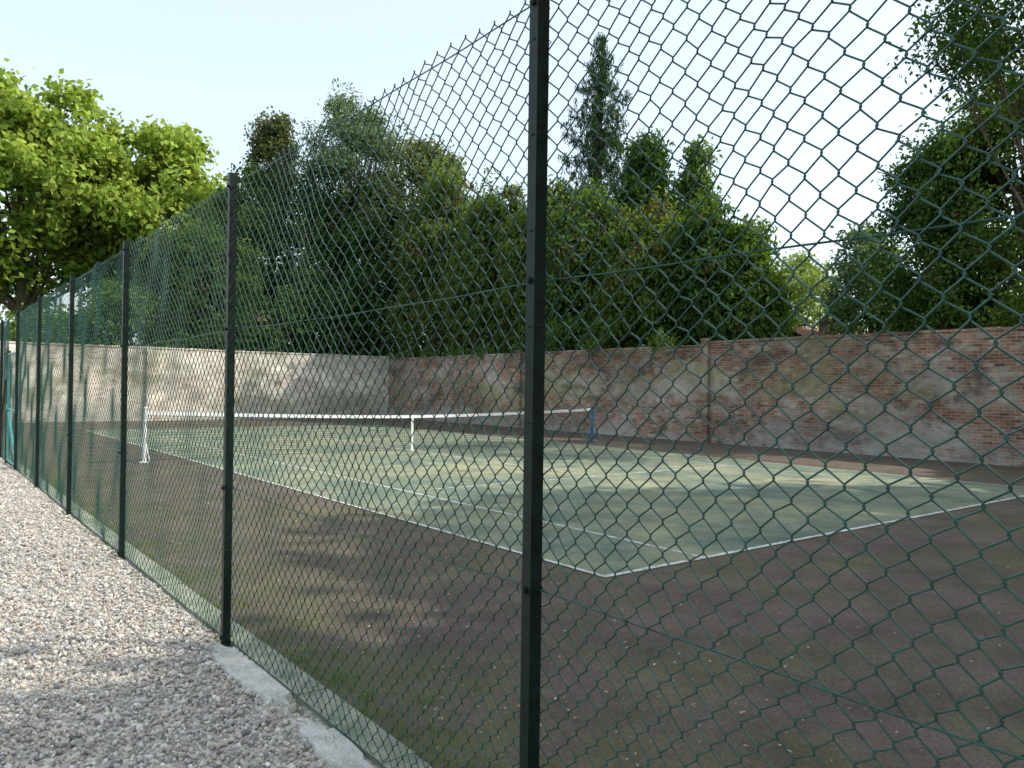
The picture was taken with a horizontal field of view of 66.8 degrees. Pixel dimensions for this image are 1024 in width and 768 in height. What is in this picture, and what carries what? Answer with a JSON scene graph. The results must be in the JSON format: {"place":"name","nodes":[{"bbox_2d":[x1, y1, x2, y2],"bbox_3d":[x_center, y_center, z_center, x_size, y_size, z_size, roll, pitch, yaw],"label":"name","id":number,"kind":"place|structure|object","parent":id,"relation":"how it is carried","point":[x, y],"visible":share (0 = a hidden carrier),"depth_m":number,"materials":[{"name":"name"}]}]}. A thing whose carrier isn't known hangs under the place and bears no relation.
{"place":"outdoors","nodes":[
{"label":"outdoors","id":0,"kind":"place"},
{"bbox_2d":[0,458,378,767],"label":"gravel path","id":1,"kind":"structure","parent":0,"point":[47,760],"depth_m":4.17,"materials":[{"name":"grey gravel"}]},
{"bbox_2d":[210,641,292,711],"bbox_3d":[-1.520,1.639,4.412,0.195,0.033,1.329,1,0,-38],"label":"concrete footing","id":2,"kind":"object","parent":1,"relation":"on","point":[245,672],"visible":0.94,"depth_m":4.33,"materials":[{"name":"grey concrete"}]},
{"bbox_2d":[296,718,373,767],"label":"concrete footing","id":3,"kind":"object","parent":1,"relation":"on","point":[342,753],"visible":0.93,"depth_m":3.49,"materials":[{"name":"grey concrete"}]},
{"bbox_2d":[0,0,1023,346],"label":"sky","id":4,"kind":"structure","parent":0,"point":[212,66],"materials":[{"name":"white"}]},
{"bbox_2d":[2,418,1023,767],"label":"tennis court","id":5,"kind":"object","parent":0,"point":[954,546],"visible":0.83,"depth_m":6.53,"materials":[{"name":"paint"}]},
{"bbox_2d":[20,473,618,767],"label":"grass tufts","id":6,"kind":"object","parent":5,"relation":"on","point":[367,696],"visible":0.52,"depth_m":4.28,"materials":[{"name":"green plant"}]},
{"bbox_2d":[139,405,596,462],"bbox_3d":[-2.546,1.148,20.015,12.980,1.170,0.272,1,0,-38],"label":"tennis net","id":7,"kind":"object","parent":5,"relation":"on","point":[413,417],"visible":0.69,"depth_m":19.31,"materials":[{"name":"fabric"}]},
{"bbox_2d":[72,460,1023,767],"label":"fallen leaves","id":8,"kind":"object","parent":5,"relation":"on","point":[564,630],"visible":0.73,"depth_m":5.11,"materials":[{"name":"brown plant"}]},
{"label":"ground","id":9,"kind":"structure","parent":0,"visible":0},
{"bbox_2d":[0,300,111,344],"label":"elder bush","id":10,"kind":"object","parent":9,"relation":"on","point":[12,328],"visible":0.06,"depth_m":36.81,"materials":[{"name":"green plant"}]},
{"bbox_2d":[0,58,163,339],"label":"maple tree","id":11,"kind":"object","parent":9,"relation":"on","point":[39,145],"visible":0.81,"depth_m":44.49,"materials":[{"name":"green plant"}]},
{"bbox_2d":[63,270,181,346],"bbox_3d":[-19.513,-1.956,39.203,5.634,7.362,5.969,1,0,-38],"label":"elder bush","id":12,"kind":"object","parent":9,"relation":"on","point":[118,314],"visible":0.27,"depth_m":38.04,"materials":[{"name":"green plant"}]},
{"bbox_2d":[146,347,152,420],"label":"piers","id":13,"kind":"structure","parent":9,"relation":"on","point":[149,397],"depth_m":34.10,"materials":[{"name":"brick"}]},
{"bbox_2d":[46,114,264,345],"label":"maple tree","id":14,"kind":"object","parent":9,"relation":"on","point":[177,155],"visible":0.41,"depth_m":47.67,"materials":[{"name":"green plant"}]},
{"bbox_2d":[2,343,388,422],"bbox_3d":[-20.228,0.002,31.111,34.290,3.300,0.350,1,0,-38],"label":"brickwork","id":15,"kind":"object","parent":9,"relation":"on","point":[352,385],"visible":0.33,"depth_m":36.55,"materials":[{"name":"brick"}]},
{"bbox_2d":[9,341,388,357],"bbox_3d":[-20.208,-1.685,31.117,34.271,0.073,0.432,1,0,-38],"label":"coping","id":16,"kind":"object","parent":15,"relation":"on","point":[220,350],"visible":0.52,"depth_m":36.52,"materials":[{"name":"brick"}]},
{"bbox_2d":[134,215,274,348],"bbox_3d":[-16.500,-3.601,41.284,7.176,10.749,7.068,1,0,1],"label":"yew tree","id":17,"kind":"object","parent":9,"relation":"on","point":[249,248],"visible":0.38,"depth_m":39.91,"materials":[{"name":"green plant"}]},
{"bbox_2d":[2,450,431,767],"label":"concrete kerb","id":18,"kind":"structure","parent":9,"relation":"on","point":[368,737],"depth_m":4.25,"materials":[{"name":"grey concrete"}]},
{"bbox_2d":[194,159,314,350],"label":"holm oak tree","id":19,"kind":"object","parent":9,"relation":"on","point":[248,169],"visible":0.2,"depth_m":44.38,"materials":[{"name":"green plant"}]},
{"bbox_2d":[240,106,302,276],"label":"pine tree","id":20,"kind":"object","parent":9,"relation":"on","point":[272,144],"visible":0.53,"depth_m":47.28,"materials":[{"name":"green plant"}]},
{"bbox_2d":[260,168,368,354],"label":"yew tree","id":21,"kind":"object","parent":9,"relation":"on","point":[323,265],"visible":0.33,"depth_m":44.39,"materials":[{"name":"green plant"}]},
{"bbox_2d":[284,78,410,353],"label":"pine tree","id":22,"kind":"object","parent":9,"relation":"on","point":[336,108],"visible":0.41,"depth_m":45.01,"materials":[{"name":"green plant"}]},
{"bbox_2d":[324,170,422,357],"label":"yew tree","id":23,"kind":"object","parent":9,"relation":"on","point":[362,280],"visible":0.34,"depth_m":43.52,"materials":[{"name":"green plant"}]},
{"bbox_2d":[352,123,468,348],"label":"beech tree","id":24,"kind":"object","parent":9,"relation":"on","point":[418,180],"visible":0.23,"depth_m":44.01,"materials":[{"name":"green plant"}]},
{"bbox_2d":[0,304,874,351],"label":"distant trees","id":25,"kind":"object","parent":9,"relation":"on","point":[4,307],"depth_m":85.70,"materials":[{"name":"green plant"}]},
{"bbox_2d":[376,150,502,368],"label":"yew tree","id":26,"kind":"object","parent":9,"relation":"on","point":[427,252],"visible":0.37,"depth_m":40.65,"materials":[{"name":"green plant"}]},
{"bbox_2d":[153,219,776,363],"bbox_3d":[-2.939,-2.500,34.310,20.102,9.184,27.904,1,0,-38],"label":"ivy hedge","id":27,"kind":"object","parent":9,"relation":"on","point":[589,344],"visible":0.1,"depth_m":39.88,"materials":[{"name":"green plant"}]},
{"bbox_2d":[435,164,551,362],"bbox_3d":[-0.773,-4.514,38.711,6.156,12.976,6.322,1,0,-38],"label":"laurel tree","id":28,"kind":"object","parent":9,"relation":"on","point":[499,211],"visible":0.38,"depth_m":37.43,"materials":[{"name":"green plant"}]},
{"bbox_2d":[0,0,1023,767],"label":"chain link fence","id":29,"kind":"object","parent":9,"relation":"on","point":[532,396],"visible":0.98,"depth_m":2.71,"materials":[{"name":"green metal"}]},
{"bbox_2d":[6,351,18,466],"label":"metal gate","id":30,"kind":"structure","parent":29,"relation":"attached to","point":[10,424],"depth_m":15.36,"materials":[{"name":"green metal"}]},
{"bbox_2d":[480,174,595,353],"bbox_3d":[1.364,-3.837,35.665,5.796,11.646,5.587,1,0,-38],"label":"yew tree","id":31,"kind":"object","parent":9,"relation":"on","point":[514,260],"visible":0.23,"depth_m":34.80,"materials":[{"name":"green plant"}]},
{"bbox_2d":[511,32,633,336],"bbox_3d":[3.690,-7.236,35.911,7.691,18.500,7.409,1,0,-38],"label":"spruce tree","id":32,"kind":"object","parent":9,"relation":"on","point":[597,147],"visible":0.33,"depth_m":36.03,"materials":[{"name":"green plant"}]},
{"bbox_2d":[545,172,633,350],"bbox_3d":[3.320,-3.472,33.100,5.661,10.941,5.467,1,0,-38],"label":"yew tree","id":33,"kind":"object","parent":9,"relation":"on","point":[604,214],"visible":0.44,"depth_m":31.76,"materials":[{"name":"green plant"}]},
{"bbox_2d":[514,338,709,442],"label":"piers","id":34,"kind":"structure","parent":9,"relation":"on","point":[704,399],"depth_m":24.99,"materials":[{"name":"red brick"}]},
{"bbox_2d":[583,186,699,348],"bbox_3d":[5.399,-2.886,30.489,5.074,9.798,5.546,1,0,-38],"label":"yew tree","id":35,"kind":"object","parent":9,"relation":"on","point":[636,253],"visible":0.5,"depth_m":29.21,"materials":[{"name":"green plant"}]},
{"bbox_2d":[611,126,682,251],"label":"cypress tree","id":36,"kind":"object","parent":9,"relation":"on","point":[650,175],"visible":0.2,"depth_m":32.91,"materials":[{"name":"green plant"}]},
{"bbox_2d":[663,134,731,227],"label":"cypress tree","id":37,"kind":"object","parent":9,"relation":"on","point":[685,183],"visible":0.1,"depth_m":31.73,"materials":[{"name":"green plant"}]},
{"bbox_2d":[641,192,766,346],"bbox_3d":[7.290,-2.563,28.700,4.483,9.184,4.743,1,0,-38],"label":"laurel tree","id":38,"kind":"object","parent":9,"relation":"on","point":[696,226],"visible":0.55,"depth_m":27.63,"materials":[{"name":"green plant"}]},
{"bbox_2d":[388,329,1023,466],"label":"brickwork","id":39,"kind":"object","parent":9,"relation":"on","point":[978,389],"visible":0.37,"depth_m":22.59,"materials":[{"name":"red brick"}]},
{"bbox_2d":[390,326,1023,359],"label":"coping","id":40,"kind":"object","parent":39,"relation":"on","point":[909,332],"visible":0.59,"depth_m":22.62,"materials":[{"name":"red brick"}]},
{"bbox_2d":[695,212,799,339],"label":"laurel tree","id":41,"kind":"object","parent":9,"relation":"on","point":[777,311],"visible":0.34,"depth_m":26.93,"materials":[{"name":"green plant"}]},
{"bbox_2d":[771,243,858,330],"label":"ash tree","id":42,"kind":"object","parent":9,"relation":"on","point":[813,275],"visible":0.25,"depth_m":48.73,"materials":[{"name":"green plant"}]},
{"bbox_2d":[792,313,839,336],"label":"cottage","id":43,"kind":"structure","parent":9,"relation":"on","point":[805,331],"depth_m":39.80,"materials":[{"name":"ceramic"}]},
{"bbox_2d":[814,210,923,334],"bbox_3d":[17.386,-3.104,37.719,5.131,10.651,5.353,1,0,-38],"label":"birch tree","id":44,"kind":"object","parent":9,"relation":"on","point":[848,272],"visible":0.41,"depth_m":37.18,"materials":[{"name":"green plant"}]},
{"bbox_2d":[857,88,1022,332],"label":"holly tree","id":45,"kind":"object","parent":9,"relation":"on","point":[912,174],"visible":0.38,"depth_m":25.94,"materials":[{"name":"green plant"}]},
{"bbox_2d":[886,0,1023,209],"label":"cedar tree","id":46,"kind":"object","parent":9,"relation":"on","point":[999,45],"visible":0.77,"depth_m":21.66,"materials":[{"name":"green plant"}]},
{"bbox_2d":[903,40,1023,329],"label":"lime tree","id":47,"kind":"object","parent":9,"relation":"on","point":[1015,301],"visible":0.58,"depth_m":24.10,"materials":[{"name":"green plant"}]}
]}

